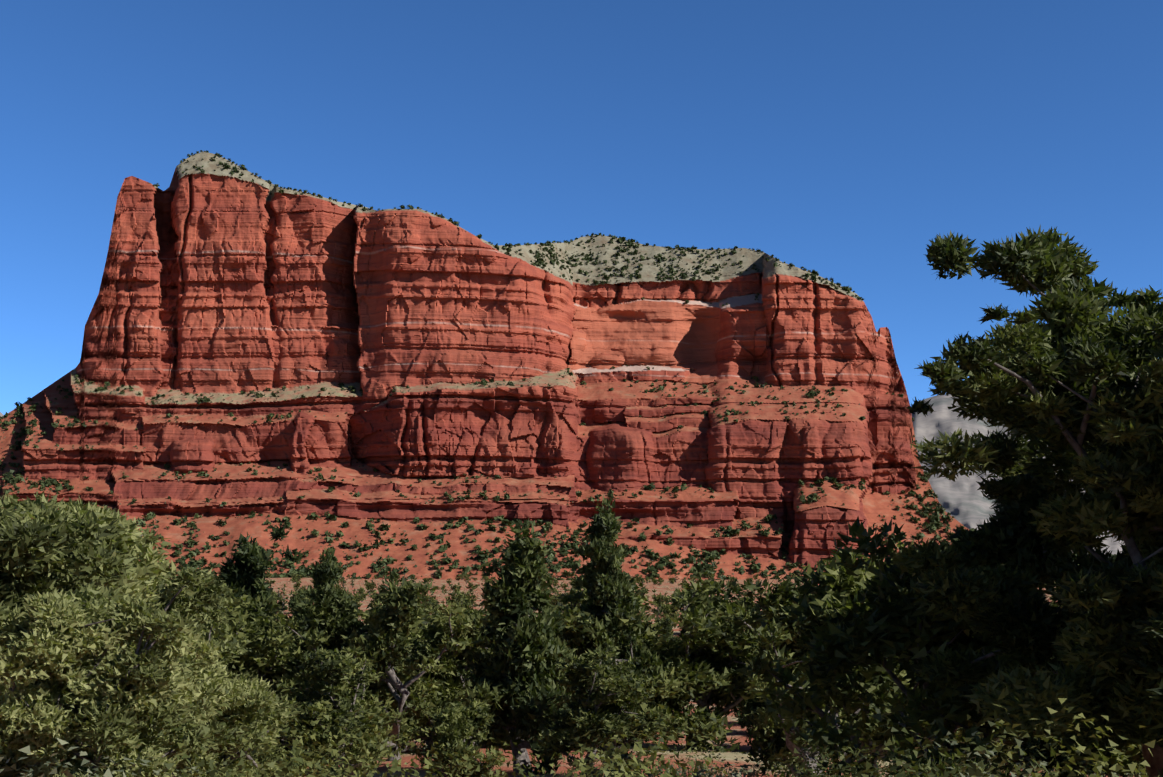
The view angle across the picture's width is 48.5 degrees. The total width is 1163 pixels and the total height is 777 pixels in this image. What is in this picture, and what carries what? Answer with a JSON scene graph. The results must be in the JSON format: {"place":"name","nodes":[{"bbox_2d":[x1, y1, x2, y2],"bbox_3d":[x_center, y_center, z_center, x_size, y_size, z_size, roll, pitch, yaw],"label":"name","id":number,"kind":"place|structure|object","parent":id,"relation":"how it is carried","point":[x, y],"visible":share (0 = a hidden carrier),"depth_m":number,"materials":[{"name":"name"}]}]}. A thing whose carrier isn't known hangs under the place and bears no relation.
{"place":"outdoors","nodes":[
{"label":"outdoors","id":0,"kind":"place"},
{"bbox_2d":[0,151,1089,579],"bbox_3d":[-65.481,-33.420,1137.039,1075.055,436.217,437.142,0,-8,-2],"label":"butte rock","id":1,"kind":"object","parent":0,"point":[220,283],"visible":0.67,"depth_m":1174.52,"materials":[{"name":"red stone"}]},
{"bbox_2d":[0,159,957,579],"bbox_3d":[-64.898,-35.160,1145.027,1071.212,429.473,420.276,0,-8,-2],"label":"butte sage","id":2,"kind":"object","parent":1,"relation":"on","point":[422,481],"visible":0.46,"depth_m":1131.67,"materials":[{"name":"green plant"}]},
{"bbox_2d":[0,150,1116,579],"bbox_3d":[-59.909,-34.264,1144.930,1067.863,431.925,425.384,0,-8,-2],"label":"shrubs","id":3,"kind":"object","parent":1,"relation":"on","point":[934,524],"visible":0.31,"depth_m":1072.64,"materials":[{"name":"green plant"}]},
{"bbox_2d":[0,0,1162,414],"label":"sky","id":4,"kind":"structure","parent":0,"point":[836,139],"materials":[{"name":"blue"}]},
{"bbox_2d":[165,578,1141,776],"bbox_3d":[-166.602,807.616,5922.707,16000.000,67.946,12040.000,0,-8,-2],"label":"ground","id":5,"kind":"structure","parent":0,"point":[732,755],"depth_m":76.77,"materials":[{"name":"red soil"}]},
{"bbox_2d":[0,494,138,776],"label":"tree","id":6,"kind":"object","parent":5,"relation":"on","point":[41,552],"visible":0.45,"depth_m":10.30,"materials":[{"name":"green plant"}]},
{"bbox_2d":[0,490,182,775],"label":"tree","id":7,"kind":"object","parent":5,"relation":"on","point":[152,569],"visible":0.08,"depth_m":13.31,"materials":[{"name":"green plant"}]},
{"bbox_2d":[0,582,226,776],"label":"tree","id":8,"kind":"object","parent":5,"relation":"on","point":[60,642],"visible":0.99,"depth_m":8.15,"materials":[{"name":"green plant"}]},
{"bbox_2d":[131,566,244,755],"bbox_3d":[-5.886,3.917,16.302,3.394,3.627,3.301,5,-9,-32],"label":"tree","id":9,"kind":"object","parent":5,"relation":"on","point":[190,591],"visible":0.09,"depth_m":16.66,"materials":[{"name":"green plant"}]},
{"bbox_2d":[164,613,307,776],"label":"tree","id":10,"kind":"object","parent":5,"relation":"on","point":[270,703],"visible":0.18,"depth_m":19.90,"materials":[{"name":"green plant"}]},
{"bbox_2d":[200,635,286,692],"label":"tree","id":11,"kind":"object","parent":5,"relation":"on","point":[233,670],"visible":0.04,"depth_m":45.64,"materials":[{"name":"green plant"}]},
{"bbox_2d":[202,523,303,639],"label":"conifer tree","id":12,"kind":"object","parent":5,"relation":"on","point":[245,572],"visible":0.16,"depth_m":54.95,"materials":[{"name":"green plant"}]},
{"bbox_2d":[200,583,310,762],"bbox_3d":[-12.078,10.359,46.628,5.907,6.725,6.994,4,-9,-29],"label":"juniper tree","id":13,"kind":"object","parent":5,"relation":"on","point":[259,654],"visible":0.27,"depth_m":46.28,"materials":[{"name":"green plant"}]},
{"bbox_2d":[216,709,302,774],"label":"juniper tree","id":14,"kind":"object","parent":5,"relation":"on","point":[259,759],"visible":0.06,"depth_m":28.52,"materials":[{"name":"green plant"}]},
{"bbox_2d":[274,588,282,608],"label":"shrub","id":15,"kind":"object","parent":5,"relation":"on","point":[279,594],"visible":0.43,"depth_m":326.49,"materials":[{"name":"green plant"}]},
{"bbox_2d":[279,584,287,611],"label":"shrub","id":16,"kind":"object","parent":5,"relation":"on","point":[284,600],"visible":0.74,"depth_m":309.73,"materials":[{"name":"green plant"}]},
{"bbox_2d":[275,665,291,758],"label":"juniper tree","id":17,"kind":"object","parent":5,"relation":"on","point":[286,748],"visible":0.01,"depth_m":50.86,"materials":[{"name":"green plant"}]},
{"bbox_2d":[276,723,304,756],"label":"tree","id":18,"kind":"object","parent":5,"relation":"on","point":[287,742],"visible":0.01,"depth_m":46.56,"materials":[{"name":"green plant"}]},
{"bbox_2d":[280,588,310,654],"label":"conifer tree","id":19,"kind":"object","parent":5,"relation":"on","point":[300,597],"visible":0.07,"depth_m":75.59,"materials":[{"name":"green plant"}]},
{"bbox_2d":[292,581,301,590],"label":"shrub","id":20,"kind":"object","parent":5,"relation":"on","point":[298,584],"visible":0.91,"depth_m":565.84,"materials":[{"name":"green plant"}]},
{"bbox_2d":[285,591,308,607],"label":"shrub","id":21,"kind":"object","parent":5,"relation":"on","point":[294,596],"visible":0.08,"depth_m":287.11,"materials":[{"name":"green plant"}]},
{"bbox_2d":[293,575,302,583],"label":"shrub","id":22,"kind":"object","parent":5,"relation":"on","point":[298,578],"visible":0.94,"depth_m":661.13,"materials":[{"name":"green plant"}]},
{"bbox_2d":[284,547,358,759],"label":"conifer tree","id":23,"kind":"object","parent":5,"relation":"on","point":[327,574],"visible":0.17,"depth_m":47.30,"materials":[{"name":"green plant"}]},
{"bbox_2d":[265,592,408,759],"bbox_3d":[-9.215,10.669,47.437,5.762,6.599,6.365,0,-8,1],"label":"juniper tree","id":24,"kind":"object","parent":5,"relation":"on","point":[322,614],"visible":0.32,"depth_m":46.60,"materials":[{"name":"green plant"}]},
{"bbox_2d":[279,635,397,776],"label":"juniper tree","id":25,"kind":"object","parent":5,"relation":"on","point":[332,686],"visible":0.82,"depth_m":32.20,"materials":[{"name":"green plant"}]},
{"bbox_2d":[343,588,364,626],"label":"conifer tree","id":26,"kind":"object","parent":5,"relation":"on","point":[352,601],"visible":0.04,"depth_m":57.81,"materials":[{"name":"green plant"}]},
{"bbox_2d":[349,589,366,607],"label":"shrub","id":27,"kind":"object","parent":5,"relation":"on","point":[361,596],"visible":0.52,"depth_m":304.71,"materials":[{"name":"green plant"}]},
{"bbox_2d":[357,586,369,601],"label":"shrub","id":28,"kind":"object","parent":5,"relation":"on","point":[361,589],"visible":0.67,"depth_m":419.23,"materials":[{"name":"green plant"}]},
{"bbox_2d":[365,579,377,594],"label":"shrub","id":29,"kind":"object","parent":5,"relation":"on","point":[371,585],"visible":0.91,"depth_m":504.79,"materials":[{"name":"green plant"}]},
{"bbox_2d":[363,591,383,607],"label":"shrub","id":30,"kind":"object","parent":5,"relation":"on","point":[374,595],"visible":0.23,"depth_m":293.06,"materials":[{"name":"green plant"}]},
{"bbox_2d":[278,572,476,773],"bbox_3d":[-6.979,9.817,44.512,6.729,6.976,6.091,-1,-8,6],"label":"juniper tree","id":31,"kind":"object","parent":5,"relation":"on","point":[398,619],"visible":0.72,"depth_m":44.45,"materials":[{"name":"green plant"}]},
{"bbox_2d":[343,666,415,755],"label":"juniper tree","id":32,"kind":"object","parent":5,"relation":"on","point":[390,710],"visible":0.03,"depth_m":46.15,"materials":[{"name":"green plant"}]},
{"bbox_2d":[398,656,428,751],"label":"tree","id":33,"kind":"object","parent":5,"relation":"on","point":[407,747],"depth_m":55.25,"materials":[{"name":"green plant"}]},
{"bbox_2d":[409,573,417,582],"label":"shrub","id":34,"kind":"object","parent":5,"relation":"on","point":[412,577],"visible":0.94,"depth_m":755.59,"materials":[{"name":"green plant"}]},
{"bbox_2d":[405,634,436,731],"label":"juniper tree","id":35,"kind":"object","parent":5,"relation":"on","point":[422,644],"visible":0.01,"depth_m":50.19,"materials":[{"name":"green plant"}]},
{"bbox_2d":[421,575,430,586],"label":"shrub","id":36,"kind":"object","parent":5,"relation":"on","point":[426,580],"visible":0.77,"depth_m":634.79,"materials":[{"name":"green plant"}]},
{"bbox_2d":[421,593,435,604],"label":"shrub","id":37,"kind":"object","parent":5,"relation":"on","point":[427,597],"visible":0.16,"depth_m":309.18,"materials":[{"name":"green plant"}]},
{"bbox_2d":[387,639,474,749],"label":"juniper tree","id":38,"kind":"object","parent":5,"relation":"on","point":[447,688],"visible":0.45,"depth_m":47.44,"materials":[{"name":"green plant"}]},
{"bbox_2d":[423,599,439,623],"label":"shrub","id":39,"kind":"object","parent":5,"relation":"on","point":[431,609],"visible":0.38,"depth_m":224.17,"materials":[{"name":"green plant"}]},
{"bbox_2d":[423,596,439,613],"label":"shrub","id":40,"kind":"object","parent":5,"relation":"on","point":[431,599],"visible":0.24,"depth_m":268.89,"materials":[{"name":"green plant"}]},
{"bbox_2d":[431,601,445,612],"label":"shrub","id":41,"kind":"object","parent":5,"relation":"on","point":[435,602],"visible":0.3,"depth_m":258.38,"materials":[{"name":"green plant"}]},
{"bbox_2d":[387,610,497,754],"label":"juniper tree","id":42,"kind":"object","parent":5,"relation":"on","point":[436,633],"visible":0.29,"depth_m":47.59,"materials":[{"name":"green plant"}]},
{"bbox_2d":[406,606,485,655],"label":"juniper tree","id":43,"kind":"object","parent":5,"relation":"on","point":[420,632],"visible":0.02,"depth_m":60.04,"materials":[{"name":"green plant"}]},
{"bbox_2d":[442,589,462,606],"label":"shrub","id":44,"kind":"object","parent":5,"relation":"on","point":[448,600],"visible":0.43,"depth_m":320.88,"materials":[{"name":"green plant"}]},
{"bbox_2d":[448,582,460,595],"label":"shrub","id":45,"kind":"object","parent":5,"relation":"on","point":[455,586],"visible":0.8,"depth_m":472.52,"materials":[{"name":"green plant"}]},
{"bbox_2d":[406,699,507,776],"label":"juniper tree","id":46,"kind":"object","parent":5,"relation":"on","point":[457,726],"visible":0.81,"depth_m":24.69,"materials":[{"name":"green plant"}]},
{"bbox_2d":[454,591,470,606],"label":"shrub","id":47,"kind":"object","parent":5,"relation":"on","point":[460,597],"visible":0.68,"depth_m":292.70,"materials":[{"name":"green plant"}]},
{"bbox_2d":[452,590,473,605],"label":"shrub","id":48,"kind":"object","parent":5,"relation":"on","point":[468,594],"visible":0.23,"depth_m":315.60,"materials":[{"name":"green plant"}]},
{"bbox_2d":[465,581,473,591],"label":"shrub","id":49,"kind":"object","parent":5,"relation":"on","point":[471,585],"visible":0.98,"depth_m":525.55,"materials":[{"name":"green plant"}]},
{"bbox_2d":[459,598,481,612],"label":"shrub","id":50,"kind":"object","parent":5,"relation":"on","point":[465,604],"visible":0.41,"depth_m":243.77,"materials":[{"name":"green plant"}]},
{"bbox_2d":[470,596,480,607],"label":"shrub","id":51,"kind":"object","parent":5,"relation":"on","point":[473,602],"visible":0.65,"depth_m":384.27,"materials":[{"name":"green plant"}]},
{"bbox_2d":[276,581,685,615],"bbox_3d":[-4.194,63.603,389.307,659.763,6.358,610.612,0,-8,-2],"label":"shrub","id":52,"kind":"object","parent":5,"relation":"on","point":[454,596],"visible":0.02,"depth_m":548.08,"materials":[{"name":"green plant"}]},
{"bbox_2d":[481,578,492,586],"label":"shrub","id":53,"kind":"object","parent":5,"relation":"on","point":[487,579],"visible":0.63,"depth_m":639.29,"materials":[{"name":"green plant"}]},
{"bbox_2d":[453,518,578,774],"bbox_3d":[-1.943,7.791,39.188,4.112,7.744,4.356,-2,-8,14],"label":"conifer tree","id":54,"kind":"object","parent":5,"relation":"on","point":[514,685],"visible":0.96,"depth_m":38.46,"materials":[{"name":"green plant"}]},
{"bbox_2d":[483,602,568,620],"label":"juniper tree","id":55,"kind":"object","parent":5,"relation":"on","point":[558,605],"visible":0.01,"depth_m":58.86,"materials":[{"name":"green plant"}]},
{"bbox_2d":[530,658,579,731],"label":"tree","id":56,"kind":"object","parent":5,"relation":"on","point":[567,690],"visible":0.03,"depth_m":46.97,"materials":[{"name":"green plant"}]},
{"bbox_2d":[551,580,559,588],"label":"shrub","id":57,"kind":"object","parent":5,"relation":"on","point":[554,583],"visible":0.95,"depth_m":626.24,"materials":[{"name":"green plant"}]},
{"bbox_2d":[549,589,569,610],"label":"shrub","id":58,"kind":"object","parent":5,"relation":"on","point":[554,602],"visible":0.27,"depth_m":275.15,"materials":[{"name":"green plant"}]},
{"bbox_2d":[0,731,1125,776],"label":"grass","id":59,"kind":"structure","parent":5,"relation":"on","point":[108,772],"depth_m":9.06,"materials":[{"name":"green plant"}]},
{"bbox_2d":[560,582,569,590],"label":"shrub","id":60,"kind":"object","parent":5,"relation":"on","point":[563,586],"visible":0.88,"depth_m":555.89,"materials":[{"name":"green plant"}]},
{"bbox_2d":[555,495,671,749],"bbox_3d":[1.321,8.563,47.182,3.914,9.460,3.878,5,-9,-32],"label":"conifer tree","id":61,"kind":"object","parent":5,"relation":"on","point":[610,585],"visible":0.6,"depth_m":47.12,"materials":[{"name":"green plant"}]},
{"bbox_2d":[535,642,692,776],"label":"juniper tree","id":62,"kind":"object","parent":5,"relation":"on","point":[618,693],"visible":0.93,"depth_m":34.97,"materials":[{"name":"green plant"}]},
{"bbox_2d":[554,563,696,748],"bbox_3d":[0.958,10.063,48.552,6.101,6.946,7.223,0,-8,-1],"label":"juniper tree","id":63,"kind":"object","parent":5,"relation":"on","point":[571,613],"visible":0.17,"depth_m":47.43,"materials":[{"name":"green plant"}]},
{"bbox_2d":[106,680,1162,776],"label":"valley shrubs","id":64,"kind":"object","parent":5,"relation":"on","point":[625,769],"visible":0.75,"depth_m":8.94,"materials":[{"name":"green plant"}]},
{"bbox_2d":[638,575,645,585],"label":"shrub","id":65,"kind":"object","parent":5,"relation":"on","point":[641,579],"visible":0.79,"depth_m":672.09,"materials":[{"name":"green plant"}]},
{"bbox_2d":[637,587,649,600],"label":"shrub","id":66,"kind":"object","parent":5,"relation":"on","point":[644,589],"visible":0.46,"depth_m":444.00,"materials":[{"name":"green plant"}]},
{"bbox_2d":[621,733,668,743],"bbox_3d":[1.919,16.480,65.431,5.207,4.340,4.586,1,-8,-7],"label":"shrub","id":67,"kind":"object","parent":5,"relation":"on","point":[656,742],"depth_m":64.23,"materials":[{"name":"green plant"}]},
{"bbox_2d":[644,615,661,636],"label":"shrub","id":68,"kind":"object","parent":5,"relation":"on","point":[656,620],"visible":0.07,"depth_m":175.38,"materials":[{"name":"green plant"}]},
{"bbox_2d":[650,575,658,584],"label":"shrub","id":69,"kind":"object","parent":5,"relation":"on","point":[654,581],"visible":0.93,"depth_m":718.73,"materials":[{"name":"green plant"}]},
{"bbox_2d":[617,621,702,746],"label":"juniper tree","id":70,"kind":"object","parent":5,"relation":"on","point":[678,707],"visible":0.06,"depth_m":48.23,"materials":[{"name":"green plant"}]},
{"bbox_2d":[651,589,669,612],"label":"shrub","id":71,"kind":"object","parent":5,"relation":"on","point":[658,599],"visible":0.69,"depth_m":272.23,"materials":[{"name":"green plant"}]},
{"bbox_2d":[655,604,665,622],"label":"shrub","id":72,"kind":"object","parent":5,"relation":"on","point":[659,613],"visible":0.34,"depth_m":207.72,"materials":[{"name":"green plant"}]},
{"bbox_2d":[659,615,672,658],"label":"conifer tree","id":73,"kind":"object","parent":5,"relation":"on","point":[666,626],"visible":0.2,"depth_m":138.83,"materials":[{"name":"green plant"}]},
{"bbox_2d":[658,617,673,636],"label":"shrub","id":74,"kind":"object","parent":5,"relation":"on","point":[661,621],"visible":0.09,"depth_m":189.79,"materials":[{"name":"green plant"}]},
{"bbox_2d":[657,603,679,627],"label":"shrub","id":75,"kind":"object","parent":5,"relation":"on","point":[667,611],"visible":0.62,"depth_m":216.11,"materials":[{"name":"green plant"}]},
{"bbox_2d":[281,580,1059,620],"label":"valley shrubs","id":76,"kind":"object","parent":5,"relation":"on","point":[477,595],"visible":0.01,"depth_m":507.25,"materials":[{"name":"green plant"}]},
{"bbox_2d":[662,594,682,616],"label":"shrub","id":77,"kind":"object","parent":5,"relation":"on","point":[672,607],"visible":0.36,"depth_m":272.18,"materials":[{"name":"green plant"}]},
{"bbox_2d":[662,634,683,659],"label":"shrub","id":78,"kind":"object","parent":5,"relation":"on","point":[675,638],"visible":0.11,"depth_m":127.20,"materials":[{"name":"green plant"}]},
{"bbox_2d":[285,729,1146,776],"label":"valley sage","id":79,"kind":"object","parent":5,"relation":"on","point":[747,771],"visible":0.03,"depth_m":32.73,"materials":[{"name":"green plant"}]},
{"bbox_2d":[292,726,1143,776],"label":"valley shrubs","id":80,"kind":"object","parent":5,"relation":"on","point":[783,773],"visible":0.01,"depth_m":33.17,"materials":[{"name":"green plant"}]},
{"bbox_2d":[645,566,803,752],"bbox_3d":[5.126,10.220,48.943,6.122,6.969,7.248,2,-8,-13],"label":"juniper tree","id":81,"kind":"object","parent":5,"relation":"on","point":[709,664],"visible":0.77,"depth_m":48.23,"materials":[{"name":"green plant"}]},
{"bbox_2d":[729,575,737,584],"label":"shrub","id":82,"kind":"object","parent":5,"relation":"on","point":[733,578],"visible":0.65,"depth_m":699.35,"materials":[{"name":"green plant"}]},
{"bbox_2d":[734,620,766,733],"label":"conifer tree","id":83,"kind":"object","parent":5,"relation":"on","point":[742,712],"visible":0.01,"depth_m":81.67,"materials":[{"name":"green plant"}]},
{"bbox_2d":[741,634,762,717],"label":"juniper tree","id":84,"kind":"object","parent":5,"relation":"on","point":[751,708],"visible":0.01,"depth_m":56.85,"materials":[{"name":"green plant"}]},
{"bbox_2d":[739,695,766,746],"bbox_3d":[8.949,14.517,58.266,5.134,4.280,4.522,-4,-9,28],"label":"shrub","id":85,"kind":"object","parent":5,"relation":"on","point":[750,702],"visible":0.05,"depth_m":57.71,"materials":[{"name":"green plant"}]},
{"bbox_2d":[731,700,782,735],"bbox_3d":[9.547,13.643,54.289,4.657,5.836,6.047,-7,-10,40],"label":"shrub","id":86,"kind":"object","parent":5,"relation":"on","point":[739,720],"depth_m":53.54,"materials":[{"name":"green plant"}]},
{"bbox_2d":[690,575,849,776],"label":"juniper tree","id":87,"kind":"object","parent":5,"relation":"on","point":[781,640],"visible":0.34,"depth_m":31.13,"materials":[{"name":"green plant"}]},
{"bbox_2d":[729,540,998,776],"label":"juniper tree","id":88,"kind":"object","parent":5,"relation":"on","point":[838,588],"visible":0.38,"depth_m":23.06,"materials":[{"name":"green plant"}]},
{"bbox_2d":[798,516,1146,776],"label":"juniper tree","id":89,"kind":"object","parent":5,"relation":"on","point":[895,622],"visible":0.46,"depth_m":18.19,"materials":[{"name":"green plant"}]},
{"bbox_2d":[889,303,1162,776],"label":"juniper tree","id":90,"kind":"object","parent":5,"relation":"on","point":[1071,408],"visible":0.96,"depth_m":13.63,"materials":[{"name":"green plant"}]},
{"bbox_2d":[995,656,1086,766],"bbox_3d":[16.197,11.132,47.715,6.813,5.679,6.000,1,-8,-9],"label":"shrub","id":91,"kind":"object","parent":5,"relation":"on","point":[1009,738],"depth_m":46.45,"materials":[{"name":"green plant"}]},
{"bbox_2d":[923,224,1162,776],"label":"pinyon tree","id":92,"kind":"object","parent":5,"relation":"on","point":[1071,303],"visible":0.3,"depth_m":17.19,"materials":[{"name":"green plant"}]},
{"bbox_2d":[1007,641,1103,763],"bbox_3d":[18.357,12.224,47.918,5.307,6.651,6.892,-2,-8,13],"label":"shrub","id":93,"kind":"object","parent":5,"relation":"on","point":[1059,742],"visible":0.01,"depth_m":46.97,"materials":[{"name":"green plant"}]},
{"bbox_2d":[1086,660,1146,771],"bbox_3d":[20.238,11.412,47.016,6.521,5.436,5.743,0,-8,-3],"label":"shrub","id":94,"kind":"object","parent":5,"relation":"on","point":[1124,748],"depth_m":45.66,"materials":[{"name":"green plant"}]},
{"bbox_2d":[1089,639,1145,774],"bbox_3d":[20.364,11.673,47.840,5.662,5.359,6.428,7,-10,-40],"label":"shrub","id":95,"kind":"object","parent":5,"relation":"on","point":[1140,759],"depth_m":45.56,"materials":[{"name":"green plant"}]},
{"bbox_2d":[911,394,1124,554],"bbox_3d":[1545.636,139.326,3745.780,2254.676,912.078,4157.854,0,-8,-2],"label":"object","id":96,"kind":"structure","parent":0,"point":[964,501],"depth_m":3531.31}
]}

